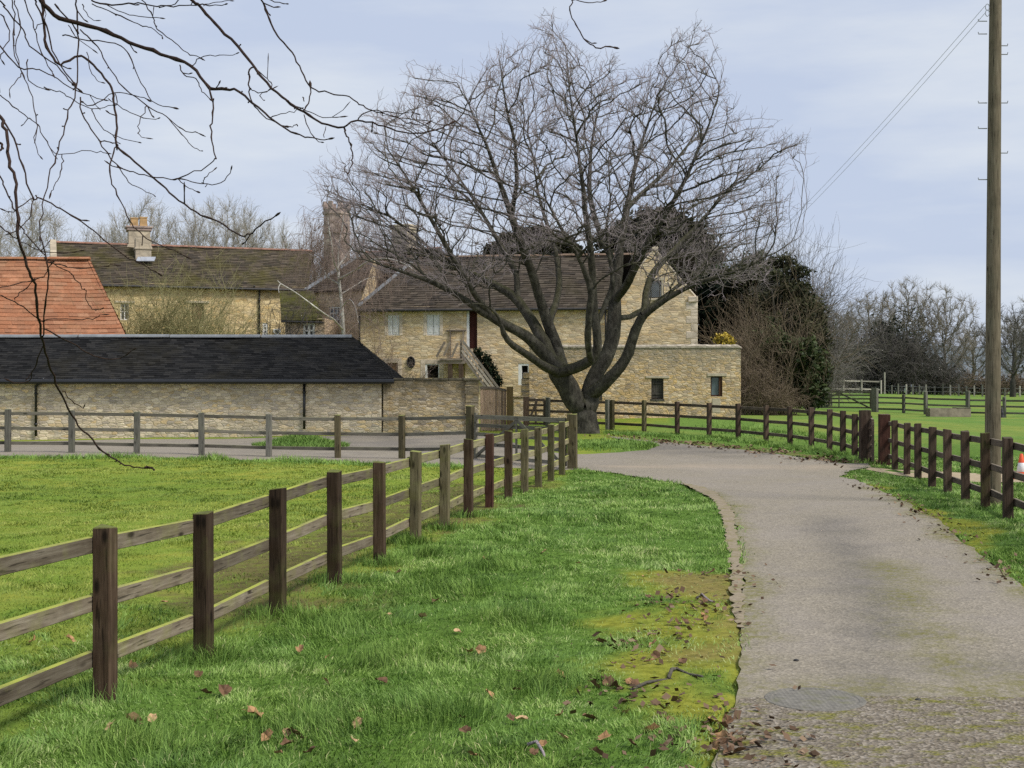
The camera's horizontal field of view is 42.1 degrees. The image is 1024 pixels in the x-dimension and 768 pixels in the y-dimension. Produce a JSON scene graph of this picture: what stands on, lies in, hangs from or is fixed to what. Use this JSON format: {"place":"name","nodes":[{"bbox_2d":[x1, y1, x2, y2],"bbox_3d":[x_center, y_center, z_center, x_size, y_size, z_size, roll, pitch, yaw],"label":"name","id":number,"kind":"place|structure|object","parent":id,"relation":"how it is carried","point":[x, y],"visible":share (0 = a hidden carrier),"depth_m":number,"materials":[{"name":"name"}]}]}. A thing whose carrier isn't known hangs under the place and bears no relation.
{"place":"outdoors","nodes":[
{"label":"outdoors","id":0,"kind":"place"},
{"bbox_2d":[0,455,571,741],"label":"paddock grass","id":1,"kind":"structure","parent":0,"point":[319,510],"depth_m":20.30,"materials":[{"name":"plant"}]},
{"bbox_2d":[0,415,902,469],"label":"rough grass","id":2,"kind":"structure","parent":0,"point":[595,443],"depth_m":36.51,"materials":[{"name":"plant"}]},
{"bbox_2d":[0,387,1023,767],"bbox_3d":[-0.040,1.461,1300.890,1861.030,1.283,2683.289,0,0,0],"label":"ground","id":3,"kind":"structure","parent":0,"point":[1012,425],"depth_m":12.13,"materials":[{"name":"green plant"}]},
{"bbox_2d":[0,215,24,256],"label":"bare tree","id":4,"kind":"object","parent":3,"relation":"on","point":[7,243],"visible":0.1,"depth_m":118.31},
{"bbox_2d":[0,189,82,256],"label":"bare tree","id":5,"kind":"object","parent":3,"relation":"on","point":[31,224],"visible":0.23,"depth_m":109.21,"materials":[{"name":"plant"}]},
{"bbox_2d":[0,257,125,334],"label":"tiled barn","id":6,"kind":"structure","parent":3,"relation":"on","point":[64,287],"depth_m":56.23,"materials":[{"name":"tile"}]},
{"bbox_2d":[78,219,125,242],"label":"bare tree","id":7,"kind":"object","parent":3,"relation":"on","point":[100,233],"visible":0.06,"depth_m":114.78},
{"bbox_2d":[125,712,141,722],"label":"fallen leaf","id":8,"kind":"object","parent":3,"relation":"on","point":[133,714],"visible":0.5,"depth_m":7.90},
{"bbox_2d":[90,189,191,246],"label":"bare tree","id":9,"kind":"object","parent":3,"relation":"on","point":[158,222],"visible":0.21,"depth_m":111.43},
{"bbox_2d":[70,218,290,334],"bbox_3d":[-14.933,-1.685,58.714,10.492,11.353,9.845,0,0,0],"label":"willow shrub","id":10,"kind":"object","parent":3,"relation":"on","point":[145,327],"visible":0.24,"depth_m":57.88,"materials":[{"name":"plant"}]},
{"bbox_2d":[50,217,314,334],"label":"farmhouse","id":11,"kind":"object","parent":3,"relation":"on","point":[107,254],"visible":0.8,"depth_m":74.59,"materials":[{"name":"stone"}]},
{"bbox_2d":[120,303,128,319],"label":"window","id":12,"kind":"structure","parent":11,"relation":"in","point":[123,304],"depth_m":72.29,"materials":[{"name":"white paint"}]},
{"bbox_2d":[191,303,203,319],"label":"window","id":13,"kind":"structure","parent":11,"relation":"in","point":[191,303],"depth_m":73.63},
{"bbox_2d":[156,205,218,247],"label":"bare tree","id":14,"kind":"object","parent":3,"relation":"on","point":[186,221],"visible":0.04,"depth_m":117.92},
{"bbox_2d":[0,334,403,439],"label":"stone barn","id":15,"kind":"structure","parent":3,"relation":"on","point":[287,375],"depth_m":44.00,"materials":[{"name":"beige stone"}]},
{"bbox_2d":[178,189,268,247],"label":"bare tree","id":16,"kind":"object","parent":3,"relation":"on","point":[214,238],"visible":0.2,"depth_m":113.15,"materials":[{"name":"plant"}]},
{"bbox_2d":[219,682,231,695],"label":"fallen leaf","id":17,"kind":"object","parent":3,"relation":"on","point":[226,689],"visible":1,"depth_m":8.68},
{"bbox_2d":[0,405,474,458],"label":"yard fence","id":18,"kind":"object","parent":3,"relation":"on","point":[201,430],"visible":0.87,"depth_m":33.94,"materials":[{"name":"wood"}]},
{"bbox_2d":[243,705,263,716],"bbox_3d":[-1.567,1.978,8.066,0.159,0.035,0.106,27,1,-39],"label":"fallen leaf","id":19,"kind":"object","parent":3,"relation":"on","point":[251,709],"visible":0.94,"depth_m":8.08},
{"bbox_2d":[228,208,292,248],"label":"bare tree","id":20,"kind":"object","parent":3,"relation":"on","point":[267,225],"visible":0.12,"depth_m":111.92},
{"bbox_2d":[261,728,272,740],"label":"fallen leaf","id":21,"kind":"object","parent":3,"relation":"on","point":[267,733],"visible":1,"depth_m":7.52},
{"bbox_2d":[279,737,293,744],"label":"fallen leaf","id":22,"kind":"object","parent":3,"relation":"on","point":[285,741],"visible":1,"depth_m":7.38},
{"bbox_2d":[0,414,577,705],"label":"paddock fence","id":23,"kind":"object","parent":3,"relation":"on","point":[104,543],"visible":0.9,"depth_m":10.88,"materials":[{"name":"wood"}]},
{"bbox_2d":[264,224,318,274],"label":"bare tree","id":24,"kind":"object","parent":3,"relation":"on","point":[283,240],"visible":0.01,"depth_m":107.36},
{"bbox_2d":[251,435,349,446],"bbox_3d":[-6.126,1.604,38.562,2.961,0.482,1.716,0,0,0],"label":"grass mound","id":25,"kind":"object","parent":3,"relation":"on","point":[305,440],"depth_m":38.25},
{"bbox_2d":[288,216,323,284],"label":"bare tree","id":26,"kind":"object","parent":3,"relation":"on","point":[314,279],"visible":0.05,"depth_m":99.86,"materials":[{"name":"brown plant"}]},
{"bbox_2d":[280,291,337,334],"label":"lean to porch","id":27,"kind":"object","parent":3,"relation":"on","point":[320,325],"visible":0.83,"depth_m":68.00,"materials":[{"name":"stone"}]},
{"bbox_2d":[303,323,314,334],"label":"window","id":28,"kind":"structure","parent":27,"relation":"in","point":[307,324],"depth_m":67.30,"materials":[{"name":"glass"}]},
{"bbox_2d":[0,0,619,470],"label":"overhanging tree","id":29,"kind":"object","parent":3,"relation":"on","point":[112,34],"visible":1,"depth_m":5.31,"materials":[{"name":"brown plant"}]},
{"bbox_2d":[322,201,350,275],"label":"stone tower","id":30,"kind":"structure","parent":3,"relation":"on","point":[331,213],"depth_m":94.18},
{"bbox_2d":[269,181,456,359],"bbox_3d":[-6.851,-4.244,62.903,8.660,10.932,8.759,0,0,-16],"label":"birch tree","id":31,"kind":"object","parent":3,"relation":"on","point":[335,256],"visible":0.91,"depth_m":63.10,"materials":[{"name":"brown plant"}]},
{"bbox_2d":[351,220,386,256],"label":"bare tree","id":32,"kind":"object","parent":3,"relation":"on","point":[366,238],"visible":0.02,"depth_m":98.83,"materials":[{"name":"grey plant"}]},
{"bbox_2d":[304,224,442,338],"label":"house wing","id":33,"kind":"structure","parent":3,"relation":"on","point":[333,307],"depth_m":70.45,"materials":[{"name":"stone"}]},
{"bbox_2d":[330,307,339,322],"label":"window","id":34,"kind":"structure","parent":33,"relation":"in","point":[333,308],"depth_m":70.31,"materials":[{"name":"glass"}]},
{"bbox_2d":[383,377,480,432],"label":"garden wall","id":35,"kind":"structure","parent":3,"relation":"on","point":[412,397],"depth_m":44.12,"materials":[{"name":"stone"}]},
{"bbox_2d":[459,725,470,734],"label":"fallen leaf","id":36,"kind":"object","parent":3,"relation":"on","point":[465,728],"visible":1,"depth_m":7.64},
{"bbox_2d":[436,330,498,414],"bbox_3d":[-2.033,-0.400,63.767,3.098,4.439,1.296,0,0,8],"label":"granary stair","id":37,"kind":"object","parent":3,"relation":"on","point":[471,365],"visible":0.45,"depth_m":63.27,"materials":[{"name":"wood"}]},
{"bbox_2d":[472,347,503,387],"bbox_3d":[-1.175,-0.035,63.792,1.594,3.542,0.786,0,0,0],"label":"stair ivy","id":38,"kind":"object","parent":37,"relation":"attached to","point":[488,365],"visible":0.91,"depth_m":63.70,"materials":[{"name":"green plant"}]},
{"bbox_2d":[475,644,485,653],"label":"fallen leaf","id":39,"kind":"object","parent":3,"relation":"on","point":[479,647],"visible":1,"depth_m":9.95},
{"bbox_2d":[507,387,512,430],"bbox_3d":[-0.071,0.955,46.300,0.230,1.731,0.230,0,0,0],"label":"gate post","id":40,"kind":"object","parent":3,"relation":"on","point":[509,401],"visible":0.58,"depth_m":46.19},
{"bbox_2d":[480,386,506,430],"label":"board gate","id":41,"kind":"structure","parent":40,"relation":"attached to","point":[491,400],"depth_m":46.27,"materials":[{"name":"brown wood"}]},
{"bbox_2d":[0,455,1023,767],"bbox_3d":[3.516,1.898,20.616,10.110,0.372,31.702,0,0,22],"label":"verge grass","id":42,"kind":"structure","parent":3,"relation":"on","point":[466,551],"depth_m":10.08,"materials":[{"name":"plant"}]},
{"bbox_2d":[513,396,526,421],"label":"wall","id":43,"kind":"structure","parent":3,"relation":"on","point":[517,405],"depth_m":52.26,"materials":[{"name":"stone"}]},
{"bbox_2d":[523,397,528,425],"bbox_3d":[0.518,1.135,49.900,0.200,1.320,0.200,0,0,0],"label":"gate post","id":44,"kind":"object","parent":3,"relation":"on","point":[525,407],"visible":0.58,"depth_m":49.80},
{"bbox_2d":[529,399,545,424],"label":"hand gate","id":45,"kind":"structure","parent":44,"relation":"attached to","point":[535,409],"depth_m":49.76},
{"bbox_2d":[356,247,698,414],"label":"stone granary","id":46,"kind":"structure","parent":3,"relation":"on","point":[427,334],"depth_m":64.60,"materials":[{"name":"stone"}]},
{"bbox_2d":[317,311,448,380],"bbox_3d":[-6.019,-0.747,64.166,7.137,6.140,6.750,0,0,21],"label":"wall creeper","id":47,"kind":"object","parent":46,"relation":"attached to","point":[400,372],"depth_m":64.33,"materials":[{"name":"brown plant"}]},
{"bbox_2d":[388,315,398,334],"bbox_3d":[-5.774,-2.873,65.024,0.582,0.993,0.100,0,0,8],"label":"window","id":48,"kind":"structure","parent":46,"relation":"in","point":[391,318],"depth_m":64.98,"materials":[{"name":"white paint"}]},
{"bbox_2d":[407,356,414,367],"bbox_3d":[-4.920,-1.060,64.781,0.426,0.593,0.068,0,0,8],"label":"iron roundel","id":49,"kind":"object","parent":46,"relation":"attached to","point":[410,360],"visible":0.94,"depth_m":64.76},
{"bbox_2d":[427,314,439,334],"bbox_3d":[-3.813,-2.873,64.795,0.672,1.020,0.254,0,0,0],"label":"window","id":50,"kind":"structure","parent":46,"relation":"in","point":[433,320],"depth_m":64.71,"materials":[{"name":"white paint"}]},
{"bbox_2d":[467,311,476,348],"bbox_3d":[-1.932,-2.654,64.501,0.521,1.869,0.120,0,0,8],"label":"door","id":51,"kind":"structure","parent":46,"relation":"in","point":[471,315],"depth_m":64.49,"materials":[{"name":"white paint"}]},
{"bbox_2d":[649,277,663,299],"bbox_3d":[6.787,-4.498,63.057,0.852,1.083,0.140,0,0,8],"label":"lattice window","id":52,"kind":"structure","parent":46,"relation":"in","point":[655,290],"depth_m":62.99,"materials":[{"name":"glass"}]},
{"bbox_2d":[527,740,545,757],"bbox_3d":[0.151,1.995,7.294,0.060,0.050,0.217,0,0,-26],"label":"fallen stick","id":53,"kind":"object","parent":3,"relation":"on","point":[538,745],"visible":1,"depth_m":7.33,"materials":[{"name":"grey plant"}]},
{"bbox_2d":[478,226,603,254],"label":"cedar tree","id":54,"kind":"object","parent":3,"relation":"on","point":[564,249],"visible":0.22,"depth_m":91.75,"materials":[{"name":"green plant"}]},
{"bbox_2d":[303,6,818,433],"bbox_3d":[1.379,-5.581,44.992,17.519,15.331,14.041,0,0,0],"label":"oak tree","id":55,"kind":"object","parent":3,"relation":"on","point":[546,346],"visible":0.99,"depth_m":43.93,"materials":[{"name":"brown plant"}]},
{"bbox_2d":[545,397,609,429],"bbox_3d":[2.443,1.223,48.877,2.795,1.465,0.323,0,0,37],"label":"garden fence","id":56,"kind":"object","parent":3,"relation":"on","point":[606,413],"visible":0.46,"depth_m":48.41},
{"bbox_2d":[597,730,611,739],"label":"fallen leaf","id":57,"kind":"object","parent":3,"relation":"on","point":[605,734],"visible":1,"depth_m":7.50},
{"bbox_2d":[602,675,614,685],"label":"fallen leaf","id":58,"kind":"object","parent":3,"relation":"on","point":[609,680],"visible":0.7,"depth_m":8.85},
{"bbox_2d":[521,344,741,418],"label":"stone outbuilding","id":59,"kind":"structure","parent":3,"relation":"on","point":[704,374],"depth_m":53.37,"materials":[{"name":"beige stone"}]},
{"bbox_2d":[711,376,721,395],"bbox_3d":[8.196,0.092,53.438,0.470,0.800,0.111,0,0,1],"label":"window","id":60,"kind":"structure","parent":59,"relation":"in","point":[716,381],"depth_m":53.47,"materials":[{"name":"grey glass"}]},
{"bbox_2d":[629,678,671,689],"bbox_3d":[0.924,1.988,8.862,0.044,0.052,0.496,0,0,38],"label":"fallen stick","id":61,"kind":"object","parent":3,"relation":"on","point":[644,683],"visible":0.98,"depth_m":8.78,"materials":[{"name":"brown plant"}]},
{"bbox_2d":[643,722,660,732],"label":"fallen leaf","id":62,"kind":"object","parent":3,"relation":"on","point":[651,726],"visible":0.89,"depth_m":7.61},
{"bbox_2d":[585,202,735,276],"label":"cedar tree","id":63,"kind":"object","parent":3,"relation":"on","point":[597,246],"visible":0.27,"depth_m":84.82,"materials":[{"name":"green plant"}]},
{"bbox_2d":[667,667,702,678],"bbox_3d":[1.173,1.987,9.172,0.249,0.056,0.320,0,0,0],"label":"fallen stick","id":64,"kind":"object","parent":3,"relation":"on","point":[670,672],"visible":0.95,"depth_m":9.15,"materials":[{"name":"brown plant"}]},
{"bbox_2d":[516,563,858,767],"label":"leaf litter","id":65,"kind":"object","parent":3,"relation":"on","point":[737,715],"visible":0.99,"depth_m":8.28,"materials":[{"name":"plant"}]},
{"bbox_2d":[684,483,745,627],"bbox_3d":[2.816,1.917,18.023,0.607,0.127,14.520,0,0,5],"label":"gravel margin","id":66,"kind":"object","parent":3,"relation":"on","point":[732,539],"visible":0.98,"depth_m":15.83,"materials":[{"name":"gravel"}]},
{"bbox_2d":[715,730,729,739],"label":"fallen leaf","id":67,"kind":"object","parent":3,"relation":"on","point":[722,734],"visible":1,"depth_m":7.50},
{"bbox_2d":[710,332,736,344],"bbox_3d":[9.399,-0.351,58.452,0.987,3.888,1.098,0,0,-40],"label":"forsythia bush","id":68,"kind":"object","parent":3,"relation":"on","point":[727,339],"visible":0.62,"depth_m":58.31,"materials":[{"name":"yellow plant"}]},
{"bbox_2d":[698,263,759,405],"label":"yew tree","id":69,"kind":"object","parent":3,"relation":"on","point":[705,288],"visible":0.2,"depth_m":70.71,"materials":[{"name":"green plant"}]},
{"bbox_2d":[610,400,870,462],"bbox_3d":[6.892,1.370,40.130,2.033,1.616,17.140,0,0,-16],"label":"drive fence","id":70,"kind":"object","parent":3,"relation":"on","point":[863,419],"visible":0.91,"depth_m":39.55,"materials":[{"name":"wood"}]},
{"bbox_2d":[869,416,873,461],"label":"gate","id":71,"kind":"structure","parent":70,"relation":"attached to","point":[871,439],"depth_m":31.35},
{"bbox_2d":[698,283,819,415],"bbox_3d":[11.693,-1.159,65.144,6.988,8.096,10.139,0,0,0],"label":"bramble scrub","id":72,"kind":"object","parent":3,"relation":"on","point":[782,398],"visible":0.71,"depth_m":61.88,"materials":[{"name":"brown plant"}]},
{"bbox_2d":[712,261,835,404],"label":"ivy thicket","id":73,"kind":"object","parent":3,"relation":"on","point":[739,290],"visible":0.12,"depth_m":69.17,"materials":[{"name":"green plant"}]},
{"bbox_2d":[749,310,798,414],"bbox_3d":[12.719,-0.963,64.328,2.732,5.367,3.391,0,0,0],"label":"conifer tree","id":74,"kind":"object","parent":3,"relation":"on","point":[783,334],"visible":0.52,"depth_m":63.96,"materials":[{"name":"green plant"}]},
{"bbox_2d":[660,244,892,415],"bbox_3d":[12.204,-2.294,63.035,10.646,8.568,7.974,0,0,0],"label":"sapling scrub","id":75,"kind":"object","parent":3,"relation":"on","point":[756,349],"visible":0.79,"depth_m":62.45,"materials":[{"name":"brown plant"}]},
{"bbox_2d":[661,181,894,405],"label":"bare scrub","id":76,"kind":"object","parent":3,"relation":"on","point":[763,286],"visible":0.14,"depth_m":80.62,"materials":[{"name":"grey plant"}]},
{"bbox_2d":[740,251,827,413],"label":"holly tree","id":77,"kind":"object","parent":3,"relation":"on","point":[787,268],"visible":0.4,"depth_m":65.42,"materials":[{"name":"green plant"}]},
{"bbox_2d":[780,333,833,415],"bbox_3d":[14.074,-0.342,64.201,2.875,4.256,3.960,0,0,0],"label":"holly bush","id":78,"kind":"object","parent":3,"relation":"on","point":[823,399],"visible":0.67,"depth_m":63.04,"materials":[{"name":"green plant"}]},
{"bbox_2d":[830,307,867,342],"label":"hedge tree","id":79,"kind":"object","parent":3,"relation":"on","point":[845,323],"visible":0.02,"depth_m":145.33,"materials":[{"name":"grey plant"}]},
{"bbox_2d":[809,297,895,405],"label":"weeping scrub","id":80,"kind":"object","parent":3,"relation":"on","point":[840,366],"visible":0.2,"depth_m":79.28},
{"bbox_2d":[837,380,881,393],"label":"paddock rails","id":81,"kind":"object","parent":3,"relation":"on","point":[880,381],"visible":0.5,"depth_m":124.45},
{"bbox_2d":[832,315,899,390],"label":"hedge thicket","id":82,"kind":"object","parent":3,"relation":"on","point":[859,378],"visible":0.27,"depth_m":128.30,"materials":[{"name":"brown plant"}]},
{"bbox_2d":[716,696,1023,767],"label":"apron","id":83,"kind":"object","parent":3,"relation":"on","point":[927,732],"visible":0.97,"depth_m":7.57,"materials":[{"name":"gravel"}]},
{"bbox_2d":[730,735,745,740],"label":"fallen leaf","id":84,"kind":"object","parent":83,"relation":"on","point":[733,738],"visible":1,"depth_m":7.39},
{"bbox_2d":[839,288,907,390],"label":"hedge tree","id":85,"kind":"object","parent":3,"relation":"on","point":[869,309],"visible":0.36,"depth_m":139.52,"materials":[{"name":"grey plant"}]},
{"bbox_2d":[845,308,973,394],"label":"dark thicket","id":86,"kind":"object","parent":3,"relation":"on","point":[914,366],"visible":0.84,"depth_m":127.57,"materials":[{"name":"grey plant"}]},
{"bbox_2d":[872,276,951,393],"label":"hedge tree","id":87,"kind":"object","parent":3,"relation":"on","point":[907,318],"visible":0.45,"depth_m":139.95,"materials":[{"name":"grey plant"}]},
{"bbox_2d":[845,475,1023,583],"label":"leaf litter","id":88,"kind":"object","parent":3,"relation":"on","point":[996,566],"visible":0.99,"depth_m":16.66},
{"bbox_2d":[905,282,981,391],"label":"hedge tree","id":89,"kind":"object","parent":3,"relation":"on","point":[966,346],"visible":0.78,"depth_m":137.11,"materials":[{"name":"grey plant"}]},
{"bbox_2d":[871,388,1023,416],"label":"field fence","id":90,"kind":"object","parent":3,"relation":"on","point":[875,402],"visible":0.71,"depth_m":68.46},
{"bbox_2d":[926,407,970,416],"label":"water trough","id":91,"kind":"object","parent":3,"relation":"on","point":[951,412],"visible":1,"depth_m":65.15,"materials":[{"name":"concrete"}]},
{"bbox_2d":[878,414,1023,518],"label":"roadside fence","id":92,"kind":"object","parent":3,"relation":"on","point":[1008,445],"visible":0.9,"depth_m":22.93,"materials":[{"name":"wood"}]},
{"bbox_2d":[884,372,1020,396],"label":"stake fence","id":93,"kind":"object","parent":3,"relation":"on","point":[935,391],"visible":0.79,"depth_m":122.23,"materials":[{"name":"wood"}]},
{"bbox_2d":[940,320,1005,393],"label":"hedge tree","id":94,"kind":"object","parent":3,"relation":"on","point":[973,364],"visible":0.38,"depth_m":142.77,"materials":[{"name":"grey plant"}]},
{"bbox_2d":[928,364,1023,394],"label":"hedge","id":95,"kind":"object","parent":3,"relation":"on","point":[980,382],"visible":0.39,"depth_m":131.88,"materials":[{"name":"brown plant"}]},
{"bbox_2d":[978,0,1007,505],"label":"utility pole","id":96,"kind":"object","parent":3,"relation":"on","point":[993,344],"visible":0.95,"depth_m":20.16,"materials":[{"name":"brown wood"}]},
{"bbox_2d":[687,13,984,306],"bbox_3d":[7.624,-4.592,40.925,0.007,2.103,41.359,0,0,1],"label":"overhead wire","id":97,"kind":"object","parent":96,"relation":"attached to","point":[864,148],"visible":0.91,"depth_m":27.66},
{"bbox_2d":[689,6,984,300],"bbox_3d":[7.624,-4.760,40.925,0.007,1.985,41.359,0,0,1],"label":"overhead wire","id":98,"kind":"object","parent":96,"relation":"attached to","point":[863,143],"visible":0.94,"depth_m":27.83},
{"bbox_2d":[967,301,1023,396],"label":"hedge tree","id":99,"kind":"object","parent":3,"relation":"on","point":[1012,381],"visible":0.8,"depth_m":117.81,"materials":[{"name":"grey plant"}]},
{"bbox_2d":[1001,315,1023,392],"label":"hedge tree","id":100,"kind":"object","parent":3,"relation":"on","point":[1007,358],"visible":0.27,"depth_m":149.86,"materials":[{"name":"grey plant"}]},
{"bbox_2d":[1004,295,1023,374],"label":"hedge tree","id":101,"kind":"object","parent":3,"relation":"on","point":[1021,301],"visible":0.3,"depth_m":136.03,"materials":[{"name":"brown plant"}]},
{"bbox_2d":[0,435,1023,767],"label":"road","id":102,"kind":"structure","parent":0,"point":[874,597],"depth_m":13.46,"materials":[{"name":"asphalt"}]},
{"bbox_2d":[474,412,566,465],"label":"field gate","id":103,"kind":"structure","parent":102,"relation":"on","point":[513,425],"depth_m":30.65,"materials":[{"name":"wood"}]},
{"bbox_2d":[722,714,734,723],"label":"fallen leaf","id":104,"kind":"object","parent":102,"relation":"on","point":[729,719],"visible":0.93,"depth_m":7.84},
{"bbox_2d":[584,434,903,467],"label":"leaf litter","id":105,"kind":"object","parent":102,"relation":"on","point":[779,450],"visible":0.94,"depth_m":35.41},
{"bbox_2d":[764,687,866,711],"bbox_3d":[1.917,2.010,8.418,0.630,0.042,0.630,0,0,0],"label":"manhole cover","id":106,"kind":"object","parent":102,"relation":"on","point":[814,699],"visible":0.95,"depth_m":8.39,"materials":[{"name":"metal"}]},
{"bbox_2d":[0,0,1023,346],"label":"sky","id":107,"kind":"structure","parent":0,"point":[913,200],"materials":[{"name":"grey"}]},
{"bbox_2d":[855,345,1023,386],"bbox_3d":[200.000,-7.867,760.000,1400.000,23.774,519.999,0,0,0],"label":"hills","id":108,"kind":"structure","parent":0,"point":[979,364],"depth_m":573.54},
{"bbox_2d":[867,467,1022,481],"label":"track","id":109,"kind":"structure","parent":0,"point":[974,477],"depth_m":27.93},
{"bbox_2d":[1017,454,1023,473],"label":"traffic cone","id":110,"kind":"object","parent":109,"relation":"on","point":[1020,467],"visible":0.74,"depth_m":26.15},
{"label":"gate post","id":111,"kind":"object","parent":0,"visible":0},
{"bbox_2d":[815,391,870,408],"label":"pasture gate","id":112,"kind":"structure","parent":111,"relation":"attached to","point":[838,393],"depth_m":72.63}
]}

